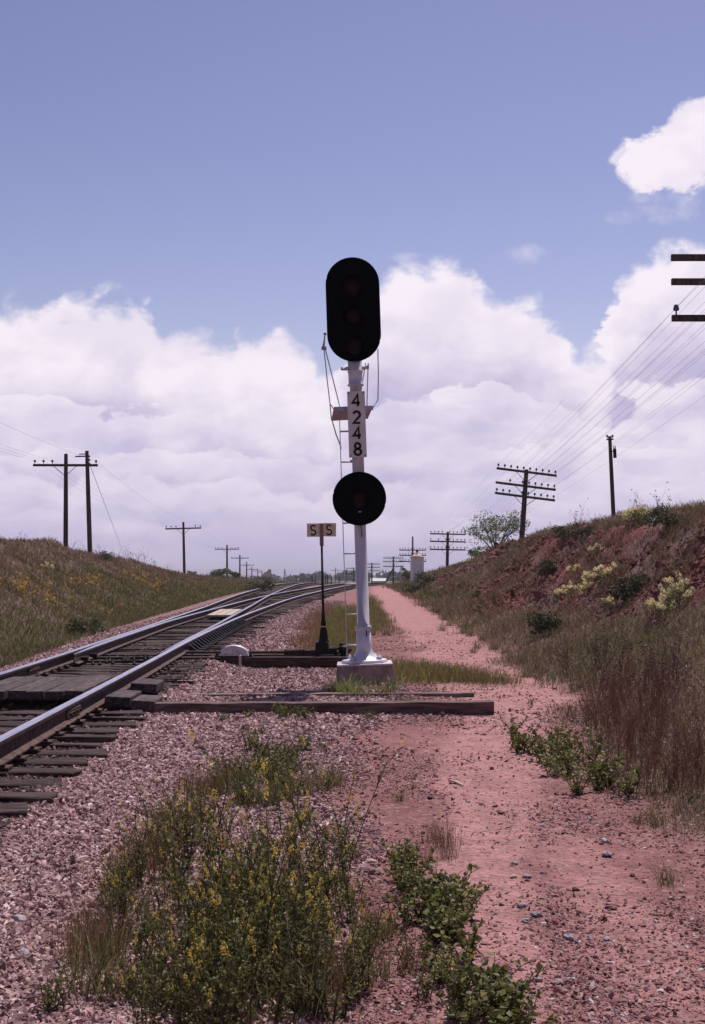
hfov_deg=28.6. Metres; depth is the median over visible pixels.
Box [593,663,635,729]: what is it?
dry weed
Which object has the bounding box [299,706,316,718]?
leafy weed
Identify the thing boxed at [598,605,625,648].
seeding weed
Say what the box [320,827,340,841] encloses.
leafy weed
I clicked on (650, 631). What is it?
seeding weed
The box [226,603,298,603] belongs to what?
tie
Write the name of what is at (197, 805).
grass tuft
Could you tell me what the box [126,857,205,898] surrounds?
grass tuft
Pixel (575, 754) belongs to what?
leafy weed
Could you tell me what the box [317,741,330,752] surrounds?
leafy weed
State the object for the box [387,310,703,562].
line wire
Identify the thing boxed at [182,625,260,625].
tie
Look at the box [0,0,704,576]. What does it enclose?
sky
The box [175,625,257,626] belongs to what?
tie
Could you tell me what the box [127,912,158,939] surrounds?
leafy weed
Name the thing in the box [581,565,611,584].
flowering shrub
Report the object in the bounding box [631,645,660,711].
seeding weed
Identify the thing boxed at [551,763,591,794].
leafy weed
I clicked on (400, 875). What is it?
leafy weed
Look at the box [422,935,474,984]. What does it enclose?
leafy weed
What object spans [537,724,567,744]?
leafy weed
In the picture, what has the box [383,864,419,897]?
leafy weed
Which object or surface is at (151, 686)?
crossing plank
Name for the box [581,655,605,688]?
seeding weed
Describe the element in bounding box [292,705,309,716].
leafy weed
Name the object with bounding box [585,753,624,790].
leafy weed
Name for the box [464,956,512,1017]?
leafy weed
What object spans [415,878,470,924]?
leafy weed
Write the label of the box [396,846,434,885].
leafy weed
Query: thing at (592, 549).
flowering shrub
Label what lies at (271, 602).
tie
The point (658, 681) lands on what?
dry weed
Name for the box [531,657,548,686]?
seeding weed
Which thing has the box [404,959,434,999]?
leafy weed
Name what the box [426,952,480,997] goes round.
leafy weed
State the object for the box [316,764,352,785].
grass tuft
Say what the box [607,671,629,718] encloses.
dry weed
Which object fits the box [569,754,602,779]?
leafy weed
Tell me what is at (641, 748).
dead stalk
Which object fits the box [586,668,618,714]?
seeding weed
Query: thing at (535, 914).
rock
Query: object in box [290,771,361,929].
sweet clover
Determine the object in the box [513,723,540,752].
leafy weed
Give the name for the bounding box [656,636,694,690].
seeding weed
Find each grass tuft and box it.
[5,907,168,1004]
[43,898,103,960]
[45,909,127,971]
[52,890,152,960]
[54,892,129,946]
[55,931,186,1005]
[61,885,128,937]
[81,911,155,966]
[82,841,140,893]
[84,864,176,914]
[89,904,132,951]
[92,820,167,873]
[94,816,163,879]
[107,953,195,1011]
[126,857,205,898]
[127,888,187,938]
[133,828,192,878]
[137,815,178,854]
[139,801,187,848]
[144,792,186,826]
[156,785,201,820]
[163,762,212,795]
[166,870,214,920]
[168,783,220,827]
[172,804,200,843]
[179,753,224,795]
[189,886,227,921]
[193,963,300,1023]
[196,765,254,795]
[197,767,228,794]
[200,752,242,788]
[223,771,263,806]
[229,768,289,808]
[238,855,298,919]
[239,849,322,909]
[246,899,329,966]
[253,761,303,796]
[256,770,310,803]
[256,935,377,1023]
[263,921,359,989]
[266,755,337,795]
[266,936,317,985]
[275,873,355,919]
[277,938,358,1012]
[282,941,357,1001]
[284,747,358,791]
[288,923,346,984]
[290,795,315,820]
[300,935,365,994]
[313,673,374,691]
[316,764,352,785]
[318,677,354,691]
[322,936,384,997]
[323,828,381,860]
[330,680,373,696]
[330,869,379,908]
[333,898,400,946]
[334,674,364,689]
[336,934,412,982]
[337,890,385,932]
[350,671,408,696]
[355,900,414,941]
[361,706,379,718]
[371,623,377,635]
[381,626,390,634]
[387,930,437,978]
[388,785,412,801]
[389,690,423,700]
[416,814,443,843]
[417,840,441,865]
[423,806,463,848]
[427,602,441,611]
[427,830,460,860]
[434,621,449,630]
[441,614,464,625]
[458,621,471,632]
[465,624,480,635]
[471,639,482,648]
[476,630,495,640]
[481,636,503,649]
[499,640,510,653]
[510,662,534,677]
[511,650,530,663]
[520,655,545,671]
[620,808,648,825]
[630,801,675,827]
[634,854,692,888]
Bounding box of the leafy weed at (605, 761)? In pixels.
[592,752,619,770]
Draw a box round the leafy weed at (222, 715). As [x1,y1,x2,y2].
[216,711,229,721]
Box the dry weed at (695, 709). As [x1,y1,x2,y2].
[674,670,704,730]
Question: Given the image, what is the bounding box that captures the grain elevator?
[262,569,272,578]
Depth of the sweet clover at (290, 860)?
5.88 m
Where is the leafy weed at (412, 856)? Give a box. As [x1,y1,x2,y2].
[387,844,420,877]
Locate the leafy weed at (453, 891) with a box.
[421,871,467,906]
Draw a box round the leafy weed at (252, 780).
[232,777,253,797]
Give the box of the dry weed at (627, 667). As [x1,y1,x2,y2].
[615,641,631,681]
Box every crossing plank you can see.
[0,676,26,685]
[0,676,44,699]
[8,677,60,699]
[25,677,77,700]
[45,676,95,700]
[65,675,112,699]
[104,690,141,707]
[130,678,163,693]
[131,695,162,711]
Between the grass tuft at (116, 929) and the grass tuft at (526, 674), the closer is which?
the grass tuft at (116, 929)
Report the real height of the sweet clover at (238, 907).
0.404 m
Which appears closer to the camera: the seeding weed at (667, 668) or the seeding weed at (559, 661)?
the seeding weed at (667, 668)
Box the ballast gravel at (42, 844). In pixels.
[0,600,430,1023]
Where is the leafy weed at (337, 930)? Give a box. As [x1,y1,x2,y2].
[301,910,344,947]
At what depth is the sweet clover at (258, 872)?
5.97 m
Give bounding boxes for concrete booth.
[410,550,424,581]
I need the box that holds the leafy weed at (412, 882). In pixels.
[409,872,465,907]
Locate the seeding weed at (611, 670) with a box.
[597,653,624,684]
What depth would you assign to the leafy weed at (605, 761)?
10.07 m
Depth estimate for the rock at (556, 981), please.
5.33 m
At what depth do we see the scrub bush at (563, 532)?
40.50 m
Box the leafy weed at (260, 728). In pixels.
[258,724,265,733]
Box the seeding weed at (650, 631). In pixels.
[643,624,672,679]
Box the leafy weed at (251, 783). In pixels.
[235,782,262,803]
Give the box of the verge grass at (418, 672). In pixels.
[283,591,541,686]
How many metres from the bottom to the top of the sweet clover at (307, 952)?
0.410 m
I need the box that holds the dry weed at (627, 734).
[596,668,645,768]
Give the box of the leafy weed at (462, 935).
[423,909,483,964]
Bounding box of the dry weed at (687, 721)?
[649,671,704,765]
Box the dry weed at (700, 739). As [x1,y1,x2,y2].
[675,704,704,780]
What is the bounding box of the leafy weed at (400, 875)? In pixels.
[389,846,416,890]
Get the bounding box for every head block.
[94,657,346,668]
[100,654,348,656]
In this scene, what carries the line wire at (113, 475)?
attached to the telegraph pole at (65, 465)
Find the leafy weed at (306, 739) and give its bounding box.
[294,727,312,750]
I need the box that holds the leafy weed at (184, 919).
[181,917,203,938]
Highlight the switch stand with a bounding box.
[307,523,351,656]
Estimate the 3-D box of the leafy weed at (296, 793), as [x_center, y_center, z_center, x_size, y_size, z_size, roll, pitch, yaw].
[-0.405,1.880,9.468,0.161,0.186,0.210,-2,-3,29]
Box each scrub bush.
[65,617,104,633]
[88,618,106,628]
[99,550,114,559]
[244,579,275,590]
[400,581,428,593]
[414,571,437,583]
[522,610,561,639]
[533,558,557,575]
[540,614,563,633]
[552,525,573,540]
[566,525,596,536]
[606,575,634,600]
[624,572,647,592]
[642,506,668,521]
[643,511,682,526]
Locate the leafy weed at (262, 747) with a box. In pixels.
[246,736,282,761]
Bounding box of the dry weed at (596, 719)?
[582,682,618,741]
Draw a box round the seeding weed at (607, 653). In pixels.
[581,620,623,686]
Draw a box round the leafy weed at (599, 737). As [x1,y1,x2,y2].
[586,727,607,751]
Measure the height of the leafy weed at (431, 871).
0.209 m
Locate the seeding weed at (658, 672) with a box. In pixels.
[640,647,666,701]
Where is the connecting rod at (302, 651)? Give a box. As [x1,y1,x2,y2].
[186,648,318,655]
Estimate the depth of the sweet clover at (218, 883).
5.17 m
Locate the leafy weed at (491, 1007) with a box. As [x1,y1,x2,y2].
[450,966,519,1021]
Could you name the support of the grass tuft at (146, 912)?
on the ground at (410, 616)
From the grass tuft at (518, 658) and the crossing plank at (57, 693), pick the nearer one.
the crossing plank at (57, 693)
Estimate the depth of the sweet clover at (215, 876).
6.21 m
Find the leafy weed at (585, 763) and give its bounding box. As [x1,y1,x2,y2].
[575,750,620,777]
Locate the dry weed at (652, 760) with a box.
[611,692,670,793]
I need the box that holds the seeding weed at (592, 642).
[581,626,614,661]
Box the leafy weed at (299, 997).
[268,966,321,1012]
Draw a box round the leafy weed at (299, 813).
[286,808,314,827]
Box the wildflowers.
[0,551,225,612]
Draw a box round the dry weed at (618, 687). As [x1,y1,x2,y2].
[601,654,645,721]
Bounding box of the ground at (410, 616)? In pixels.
[0,510,704,1023]
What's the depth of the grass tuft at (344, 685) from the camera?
16.47 m
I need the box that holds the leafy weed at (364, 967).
[323,939,366,984]
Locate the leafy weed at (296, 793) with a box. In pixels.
[277,775,305,795]
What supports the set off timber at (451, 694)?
on the ground at (410, 616)
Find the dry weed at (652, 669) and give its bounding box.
[635,637,672,684]
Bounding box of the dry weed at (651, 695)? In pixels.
[628,666,662,739]
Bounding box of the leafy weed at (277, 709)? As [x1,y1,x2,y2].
[273,703,284,713]
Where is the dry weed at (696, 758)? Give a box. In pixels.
[660,685,704,793]
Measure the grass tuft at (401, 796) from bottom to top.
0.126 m
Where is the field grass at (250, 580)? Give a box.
[178,562,458,588]
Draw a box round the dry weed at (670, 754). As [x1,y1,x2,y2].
[647,716,685,788]
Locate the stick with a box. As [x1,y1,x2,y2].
[448,779,463,785]
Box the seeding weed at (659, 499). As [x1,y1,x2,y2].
[650,482,671,507]
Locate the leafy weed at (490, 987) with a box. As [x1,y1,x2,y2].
[482,976,540,1023]
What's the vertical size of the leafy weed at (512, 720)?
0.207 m
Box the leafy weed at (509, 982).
[488,972,534,996]
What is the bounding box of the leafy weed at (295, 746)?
[265,737,303,755]
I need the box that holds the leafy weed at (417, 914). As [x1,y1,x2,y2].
[393,888,441,922]
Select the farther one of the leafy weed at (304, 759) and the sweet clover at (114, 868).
the leafy weed at (304, 759)
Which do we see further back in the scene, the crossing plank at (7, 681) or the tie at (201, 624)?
the tie at (201, 624)
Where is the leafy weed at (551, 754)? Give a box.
[545,737,562,755]
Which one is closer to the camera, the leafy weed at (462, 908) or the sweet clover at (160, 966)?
the sweet clover at (160, 966)
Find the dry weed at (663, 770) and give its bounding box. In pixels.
[650,726,701,792]
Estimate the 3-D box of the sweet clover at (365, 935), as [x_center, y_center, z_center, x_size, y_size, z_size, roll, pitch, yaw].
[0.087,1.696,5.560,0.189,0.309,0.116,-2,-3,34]
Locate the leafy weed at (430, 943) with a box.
[412,930,453,967]
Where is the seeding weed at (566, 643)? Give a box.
[556,625,577,673]
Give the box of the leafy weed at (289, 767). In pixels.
[274,758,295,773]
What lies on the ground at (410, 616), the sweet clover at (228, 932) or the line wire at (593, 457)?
the sweet clover at (228, 932)
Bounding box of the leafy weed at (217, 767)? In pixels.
[209,766,242,787]
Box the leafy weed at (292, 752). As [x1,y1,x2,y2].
[276,743,308,769]
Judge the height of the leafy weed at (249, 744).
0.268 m
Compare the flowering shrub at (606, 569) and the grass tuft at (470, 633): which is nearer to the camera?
the flowering shrub at (606, 569)
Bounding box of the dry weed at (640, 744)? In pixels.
[624,711,670,791]
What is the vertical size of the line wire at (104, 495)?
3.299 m
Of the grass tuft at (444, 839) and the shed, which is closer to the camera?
the grass tuft at (444, 839)
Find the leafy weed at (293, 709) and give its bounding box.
[285,704,302,713]
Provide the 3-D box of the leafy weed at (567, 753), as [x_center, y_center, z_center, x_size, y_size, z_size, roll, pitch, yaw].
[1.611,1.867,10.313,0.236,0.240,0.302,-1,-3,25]
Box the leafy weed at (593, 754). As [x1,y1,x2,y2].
[585,738,614,765]
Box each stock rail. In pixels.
[0,583,299,680]
[0,583,389,763]
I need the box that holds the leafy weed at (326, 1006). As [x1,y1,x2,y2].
[296,961,360,1020]
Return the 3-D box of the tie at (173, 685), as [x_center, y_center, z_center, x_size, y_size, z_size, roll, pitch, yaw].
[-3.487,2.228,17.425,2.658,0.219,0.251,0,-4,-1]
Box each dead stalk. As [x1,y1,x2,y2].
[164,918,218,970]
[191,829,214,914]
[195,871,223,925]
[226,825,246,878]
[265,884,311,987]
[575,700,597,757]
[588,681,611,731]
[603,730,632,795]
[611,695,638,748]
[620,671,653,716]
[635,719,649,770]
[641,670,661,724]
[641,688,678,752]
[660,717,681,776]
[669,676,691,724]
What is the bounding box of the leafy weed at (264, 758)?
[243,752,290,783]
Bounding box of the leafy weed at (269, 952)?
[253,951,295,992]
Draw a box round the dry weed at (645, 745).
[627,686,656,752]
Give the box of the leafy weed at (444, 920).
[427,905,477,943]
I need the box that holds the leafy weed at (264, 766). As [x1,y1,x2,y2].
[257,760,279,776]
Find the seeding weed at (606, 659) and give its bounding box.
[590,621,614,666]
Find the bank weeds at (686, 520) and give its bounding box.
[428,503,704,626]
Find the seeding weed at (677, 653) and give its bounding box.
[656,622,688,686]
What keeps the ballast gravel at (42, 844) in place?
on the ground at (410, 616)
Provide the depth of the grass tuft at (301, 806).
8.63 m
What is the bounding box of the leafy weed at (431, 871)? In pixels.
[420,863,449,891]
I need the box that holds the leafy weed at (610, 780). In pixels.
[594,748,630,786]
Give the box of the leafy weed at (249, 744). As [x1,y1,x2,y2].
[238,724,258,750]
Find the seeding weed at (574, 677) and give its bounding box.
[563,663,586,691]
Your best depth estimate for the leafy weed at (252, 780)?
9.28 m
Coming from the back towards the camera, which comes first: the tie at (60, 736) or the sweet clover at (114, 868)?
the tie at (60, 736)
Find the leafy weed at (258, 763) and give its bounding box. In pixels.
[222,756,263,786]
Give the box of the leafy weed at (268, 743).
[251,737,270,754]
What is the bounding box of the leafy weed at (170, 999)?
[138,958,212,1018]
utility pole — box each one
[75,451,91,551]
[606,434,616,515]
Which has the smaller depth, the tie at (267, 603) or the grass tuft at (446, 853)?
the grass tuft at (446, 853)
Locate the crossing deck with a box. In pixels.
[207,609,241,616]
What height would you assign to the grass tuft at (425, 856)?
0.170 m
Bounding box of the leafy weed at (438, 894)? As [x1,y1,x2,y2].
[422,874,472,926]
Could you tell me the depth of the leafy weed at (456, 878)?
6.55 m
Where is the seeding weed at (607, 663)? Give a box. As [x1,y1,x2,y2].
[590,638,626,696]
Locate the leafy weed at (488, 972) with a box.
[437,952,501,1015]
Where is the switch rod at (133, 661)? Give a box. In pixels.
[81,653,159,664]
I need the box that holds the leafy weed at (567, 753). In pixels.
[557,744,587,774]
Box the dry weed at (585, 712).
[571,666,609,731]
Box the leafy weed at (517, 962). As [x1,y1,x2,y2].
[449,957,530,998]
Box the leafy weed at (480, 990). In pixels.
[471,966,507,1014]
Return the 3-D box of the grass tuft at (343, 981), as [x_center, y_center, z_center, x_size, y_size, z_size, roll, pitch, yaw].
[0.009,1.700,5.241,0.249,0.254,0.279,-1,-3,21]
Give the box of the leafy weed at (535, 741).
[521,733,543,755]
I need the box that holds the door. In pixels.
[415,560,419,579]
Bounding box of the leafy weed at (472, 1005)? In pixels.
[423,977,482,1023]
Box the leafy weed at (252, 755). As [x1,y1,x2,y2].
[245,750,264,766]
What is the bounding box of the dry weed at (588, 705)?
[575,675,602,727]
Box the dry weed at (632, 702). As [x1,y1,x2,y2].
[603,689,655,765]
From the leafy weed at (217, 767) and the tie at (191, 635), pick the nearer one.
the leafy weed at (217, 767)
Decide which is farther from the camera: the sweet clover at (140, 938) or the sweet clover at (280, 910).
the sweet clover at (280, 910)
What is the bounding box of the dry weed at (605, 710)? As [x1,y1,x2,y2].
[588,659,650,751]
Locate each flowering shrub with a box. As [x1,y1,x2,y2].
[41,562,53,569]
[553,588,560,598]
[559,580,583,597]
[566,564,579,574]
[577,579,592,592]
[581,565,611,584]
[587,543,602,554]
[596,562,618,578]
[601,596,616,606]
[620,506,648,526]
[629,505,651,520]
[641,598,661,615]
[652,598,674,615]
[658,570,689,597]
[658,579,694,610]
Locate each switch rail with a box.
[69,583,343,664]
[160,583,320,653]
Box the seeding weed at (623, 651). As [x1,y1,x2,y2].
[594,623,635,696]
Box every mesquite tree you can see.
[461,509,530,555]
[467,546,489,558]
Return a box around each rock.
[9,914,25,921]
[18,948,29,955]
[517,902,526,907]
[521,918,529,922]
[522,874,531,877]
[531,911,542,916]
[533,977,542,981]
[552,978,560,984]
[563,934,575,940]
[601,851,611,856]
[605,904,616,909]
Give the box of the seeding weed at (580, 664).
[566,639,605,686]
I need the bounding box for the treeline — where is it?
[203,570,424,581]
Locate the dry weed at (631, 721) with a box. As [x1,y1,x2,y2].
[603,694,652,756]
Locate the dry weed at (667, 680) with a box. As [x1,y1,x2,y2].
[644,648,700,718]
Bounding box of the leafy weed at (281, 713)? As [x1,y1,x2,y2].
[274,701,288,717]
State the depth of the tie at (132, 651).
24.87 m
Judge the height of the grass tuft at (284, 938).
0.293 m
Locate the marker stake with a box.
[238,655,241,667]
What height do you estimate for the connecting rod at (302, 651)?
0.118 m
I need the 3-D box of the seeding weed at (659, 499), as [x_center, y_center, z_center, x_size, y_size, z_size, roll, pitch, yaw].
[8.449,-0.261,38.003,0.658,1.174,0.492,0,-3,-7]
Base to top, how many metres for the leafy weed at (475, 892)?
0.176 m
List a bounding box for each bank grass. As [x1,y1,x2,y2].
[0,534,270,667]
[377,497,704,842]
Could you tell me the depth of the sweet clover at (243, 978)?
4.73 m
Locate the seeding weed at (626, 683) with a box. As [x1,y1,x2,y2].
[611,664,639,704]
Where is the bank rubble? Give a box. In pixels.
[428,511,704,623]
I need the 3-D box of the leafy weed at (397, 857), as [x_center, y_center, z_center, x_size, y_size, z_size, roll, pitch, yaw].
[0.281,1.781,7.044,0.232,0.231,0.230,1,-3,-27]
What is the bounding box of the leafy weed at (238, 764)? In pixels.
[222,755,259,777]
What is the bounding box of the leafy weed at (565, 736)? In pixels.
[547,732,570,751]
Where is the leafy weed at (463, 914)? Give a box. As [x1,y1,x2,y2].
[430,890,482,941]
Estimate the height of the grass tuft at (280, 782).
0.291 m
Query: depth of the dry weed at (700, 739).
9.76 m
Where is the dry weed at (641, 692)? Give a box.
[625,662,660,727]
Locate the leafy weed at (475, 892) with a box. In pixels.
[434,878,490,919]
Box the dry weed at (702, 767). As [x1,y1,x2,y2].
[687,697,704,807]
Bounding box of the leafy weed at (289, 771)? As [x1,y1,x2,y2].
[266,754,300,783]
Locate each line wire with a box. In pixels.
[2,448,201,544]
[4,424,237,547]
[6,446,217,547]
[375,289,702,562]
[377,292,691,567]
[377,322,694,568]
[380,377,703,569]
[381,302,704,561]
[386,373,701,565]
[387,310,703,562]
[388,285,696,560]
[389,332,695,562]
[394,331,701,558]
[404,354,704,563]
[409,342,703,560]
[439,351,704,543]
[443,349,704,545]
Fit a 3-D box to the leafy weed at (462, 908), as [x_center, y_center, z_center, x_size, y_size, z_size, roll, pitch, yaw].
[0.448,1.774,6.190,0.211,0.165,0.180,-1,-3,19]
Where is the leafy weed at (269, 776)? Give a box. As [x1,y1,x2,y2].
[264,770,286,787]
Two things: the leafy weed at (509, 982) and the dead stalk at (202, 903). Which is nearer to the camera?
the leafy weed at (509, 982)
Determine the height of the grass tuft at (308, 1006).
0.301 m
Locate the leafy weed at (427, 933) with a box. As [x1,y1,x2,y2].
[412,906,458,943]
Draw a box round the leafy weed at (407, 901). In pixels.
[382,887,424,926]
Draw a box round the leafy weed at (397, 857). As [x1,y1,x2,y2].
[379,838,437,877]
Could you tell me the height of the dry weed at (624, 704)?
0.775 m
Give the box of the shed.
[370,578,385,584]
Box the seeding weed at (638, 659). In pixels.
[630,640,654,693]
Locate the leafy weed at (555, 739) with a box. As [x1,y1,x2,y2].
[539,734,570,756]
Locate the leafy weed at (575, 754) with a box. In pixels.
[553,738,582,769]
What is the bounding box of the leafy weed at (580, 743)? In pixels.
[556,735,586,764]
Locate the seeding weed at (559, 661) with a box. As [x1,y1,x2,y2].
[555,643,567,680]
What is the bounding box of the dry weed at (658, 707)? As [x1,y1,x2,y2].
[642,679,678,738]
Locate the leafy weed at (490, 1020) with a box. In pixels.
[469,967,529,1023]
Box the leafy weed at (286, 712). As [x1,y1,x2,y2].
[276,708,295,716]
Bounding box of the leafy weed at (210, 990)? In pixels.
[191,976,250,1019]
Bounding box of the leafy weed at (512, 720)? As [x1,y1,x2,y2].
[500,713,530,733]
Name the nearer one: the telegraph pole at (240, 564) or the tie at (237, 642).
the tie at (237, 642)
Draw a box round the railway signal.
[321,257,395,685]
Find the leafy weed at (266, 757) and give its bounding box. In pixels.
[256,753,285,766]
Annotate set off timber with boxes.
[150,700,493,714]
[178,692,473,697]
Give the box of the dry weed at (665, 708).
[636,679,683,733]
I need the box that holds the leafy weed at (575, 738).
[545,723,586,749]
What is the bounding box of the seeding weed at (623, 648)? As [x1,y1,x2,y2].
[609,630,631,668]
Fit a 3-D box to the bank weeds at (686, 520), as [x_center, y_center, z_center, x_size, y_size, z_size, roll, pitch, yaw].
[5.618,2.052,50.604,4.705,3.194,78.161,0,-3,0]
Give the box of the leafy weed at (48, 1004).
[38,964,80,1012]
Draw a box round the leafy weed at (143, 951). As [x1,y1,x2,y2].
[123,932,186,967]
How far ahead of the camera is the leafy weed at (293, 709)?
14.05 m
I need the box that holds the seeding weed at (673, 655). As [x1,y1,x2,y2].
[650,619,687,683]
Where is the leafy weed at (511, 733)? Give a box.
[503,724,532,746]
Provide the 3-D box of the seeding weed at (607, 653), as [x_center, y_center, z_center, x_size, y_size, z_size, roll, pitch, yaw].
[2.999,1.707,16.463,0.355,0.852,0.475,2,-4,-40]
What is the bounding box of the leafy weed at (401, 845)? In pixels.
[375,838,414,866]
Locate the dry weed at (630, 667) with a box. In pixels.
[610,635,648,694]
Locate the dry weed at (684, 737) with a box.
[661,700,704,769]
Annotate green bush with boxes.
[208,568,231,577]
[229,571,240,577]
[255,576,276,580]
[400,566,409,579]
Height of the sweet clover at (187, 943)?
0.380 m
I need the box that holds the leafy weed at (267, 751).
[262,749,299,769]
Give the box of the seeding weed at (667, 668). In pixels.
[653,647,679,694]
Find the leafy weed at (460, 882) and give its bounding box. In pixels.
[434,876,466,899]
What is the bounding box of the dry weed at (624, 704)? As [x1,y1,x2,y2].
[602,657,641,740]
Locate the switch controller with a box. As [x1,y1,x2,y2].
[215,645,253,656]
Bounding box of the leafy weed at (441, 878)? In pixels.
[429,863,475,901]
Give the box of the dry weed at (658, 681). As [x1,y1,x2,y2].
[642,659,673,707]
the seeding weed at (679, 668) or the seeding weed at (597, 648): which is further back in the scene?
the seeding weed at (597, 648)
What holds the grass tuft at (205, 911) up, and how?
on the ground at (410, 616)
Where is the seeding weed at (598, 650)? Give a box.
[585,634,610,666]
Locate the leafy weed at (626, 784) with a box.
[608,759,644,796]
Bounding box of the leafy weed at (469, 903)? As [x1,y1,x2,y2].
[441,893,482,925]
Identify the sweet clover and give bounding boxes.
[91,857,121,919]
[99,823,141,904]
[104,860,137,936]
[111,839,135,892]
[114,910,182,1023]
[116,814,156,887]
[120,765,165,916]
[130,884,184,977]
[137,776,174,864]
[140,925,181,998]
[147,803,218,940]
[149,889,204,979]
[153,807,185,878]
[156,835,195,911]
[157,779,195,891]
[160,927,206,1023]
[161,786,186,844]
[164,788,200,869]
[165,939,233,1023]
[166,861,209,926]
[166,892,213,968]
[175,729,256,904]
[178,875,244,1022]
[180,765,207,816]
[182,903,254,1023]
[186,916,244,1015]
[187,788,230,882]
[187,792,235,884]
[188,829,256,938]
[191,870,260,950]
[193,869,224,924]
[194,779,215,842]
[196,849,254,1021]
[200,808,267,915]
[202,913,253,973]
[203,856,257,945]
[205,833,258,901]
[206,860,238,902]
[209,887,263,971]
[212,757,305,994]
[212,878,262,929]
[213,846,261,937]
[217,917,262,1023]
[222,857,270,967]
[227,747,252,797]
[227,888,288,996]
[230,791,274,861]
[231,787,280,927]
[232,832,286,909]
[237,914,279,1010]
[240,804,311,1016]
[242,759,265,792]
[243,807,278,879]
[244,871,278,958]
[248,827,294,901]
[256,866,306,964]
[258,867,297,949]
[259,920,305,1023]
[260,706,309,911]
[260,761,353,921]
[260,806,335,947]
[263,813,314,923]
[266,892,286,936]
[267,852,317,945]
[267,881,327,987]
[268,749,289,787]
[268,791,313,897]
[278,805,307,867]
[280,845,329,906]
[281,877,322,969]
[286,882,315,941]
[288,826,348,926]
[289,862,352,956]
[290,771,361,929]
[293,896,334,1002]
[302,814,330,881]
[302,919,349,986]
[321,738,405,905]
[322,795,358,879]
[326,862,368,922]
[333,915,368,1002]
[349,896,396,990]
[351,897,395,965]
[429,935,475,1021]
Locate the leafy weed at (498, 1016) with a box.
[471,983,560,1023]
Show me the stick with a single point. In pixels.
(454, 781)
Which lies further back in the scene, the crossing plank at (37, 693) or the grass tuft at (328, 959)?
the crossing plank at (37, 693)
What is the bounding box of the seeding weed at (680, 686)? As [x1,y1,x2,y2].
[670,665,689,703]
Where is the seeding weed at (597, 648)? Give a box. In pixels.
[586,621,614,669]
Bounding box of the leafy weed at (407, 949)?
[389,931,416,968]
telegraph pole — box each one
[33,454,97,545]
[165,522,200,573]
[215,545,238,576]
[239,555,240,577]
[347,567,355,582]
[367,563,379,582]
[383,556,403,582]
[399,536,425,561]
[430,531,465,566]
[495,463,556,538]
[671,254,704,321]
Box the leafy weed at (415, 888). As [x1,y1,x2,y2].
[411,876,437,904]
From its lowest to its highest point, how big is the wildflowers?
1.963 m
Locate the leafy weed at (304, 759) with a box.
[273,753,307,768]
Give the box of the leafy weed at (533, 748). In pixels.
[517,730,547,760]
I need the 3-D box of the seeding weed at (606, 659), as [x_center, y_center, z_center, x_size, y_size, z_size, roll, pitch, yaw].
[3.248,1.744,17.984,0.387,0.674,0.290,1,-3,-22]
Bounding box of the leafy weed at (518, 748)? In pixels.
[506,730,526,751]
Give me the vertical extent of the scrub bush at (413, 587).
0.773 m
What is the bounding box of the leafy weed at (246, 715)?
[242,709,253,717]
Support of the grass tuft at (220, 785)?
on the ground at (410, 616)
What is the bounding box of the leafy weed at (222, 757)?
[211,753,243,773]
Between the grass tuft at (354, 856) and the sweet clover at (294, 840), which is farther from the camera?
the grass tuft at (354, 856)
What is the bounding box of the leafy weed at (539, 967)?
[468,952,547,1013]
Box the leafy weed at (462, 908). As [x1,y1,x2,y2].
[435,889,472,914]
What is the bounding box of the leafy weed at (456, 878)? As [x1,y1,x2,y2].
[415,864,480,886]
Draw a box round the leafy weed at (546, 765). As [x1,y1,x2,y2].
[535,752,569,775]
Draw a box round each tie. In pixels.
[0,699,68,702]
[0,703,130,709]
[0,707,143,716]
[0,713,146,722]
[0,718,136,727]
[0,724,119,734]
[0,764,81,777]
[0,778,62,788]
[0,792,56,803]
[0,802,27,817]
[0,821,12,828]
[1,730,118,742]
[5,754,87,767]
[22,746,107,757]
[36,675,192,680]
[36,738,102,748]
[39,672,190,677]
[47,669,195,674]
[55,664,202,669]
[57,667,205,672]
[68,662,204,667]
[79,660,207,665]
[105,652,156,653]
[108,651,160,652]
[112,649,221,650]
[117,647,224,648]
[121,645,222,647]
[125,644,230,645]
[130,642,229,644]
[133,641,239,643]
[138,640,242,641]
[140,638,247,640]
[144,677,195,683]
[146,637,236,638]
[148,636,246,637]
[151,635,254,636]
[153,633,257,634]
[155,634,247,634]
[158,632,248,632]
[161,630,255,632]
[164,630,253,630]
[164,683,179,686]
[166,628,255,629]
[169,628,257,628]
[172,627,265,628]
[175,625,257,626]
[181,624,248,624]
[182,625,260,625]
[184,622,260,623]
[190,620,266,621]
[195,620,268,622]
[198,619,271,619]
[200,618,268,618]
[203,617,275,617]
[203,619,269,620]
[217,601,309,601]
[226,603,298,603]
[228,602,307,602]
[233,600,315,600]
[247,595,328,595]
[252,596,329,596]
[276,597,325,598]
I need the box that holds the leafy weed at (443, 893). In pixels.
[431,885,467,938]
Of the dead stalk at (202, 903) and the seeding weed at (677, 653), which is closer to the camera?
the dead stalk at (202, 903)
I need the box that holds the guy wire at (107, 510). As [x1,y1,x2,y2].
[88,461,124,555]
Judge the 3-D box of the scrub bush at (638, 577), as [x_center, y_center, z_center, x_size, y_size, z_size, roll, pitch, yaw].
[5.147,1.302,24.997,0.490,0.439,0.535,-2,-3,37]
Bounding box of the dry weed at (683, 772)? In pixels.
[645,689,701,803]
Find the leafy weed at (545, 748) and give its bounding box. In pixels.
[533,740,565,763]
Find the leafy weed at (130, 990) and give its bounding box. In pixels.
[111,959,170,1000]
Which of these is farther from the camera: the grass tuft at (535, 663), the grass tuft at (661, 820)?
the grass tuft at (535, 663)
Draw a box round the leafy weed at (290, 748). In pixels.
[265,745,294,762]

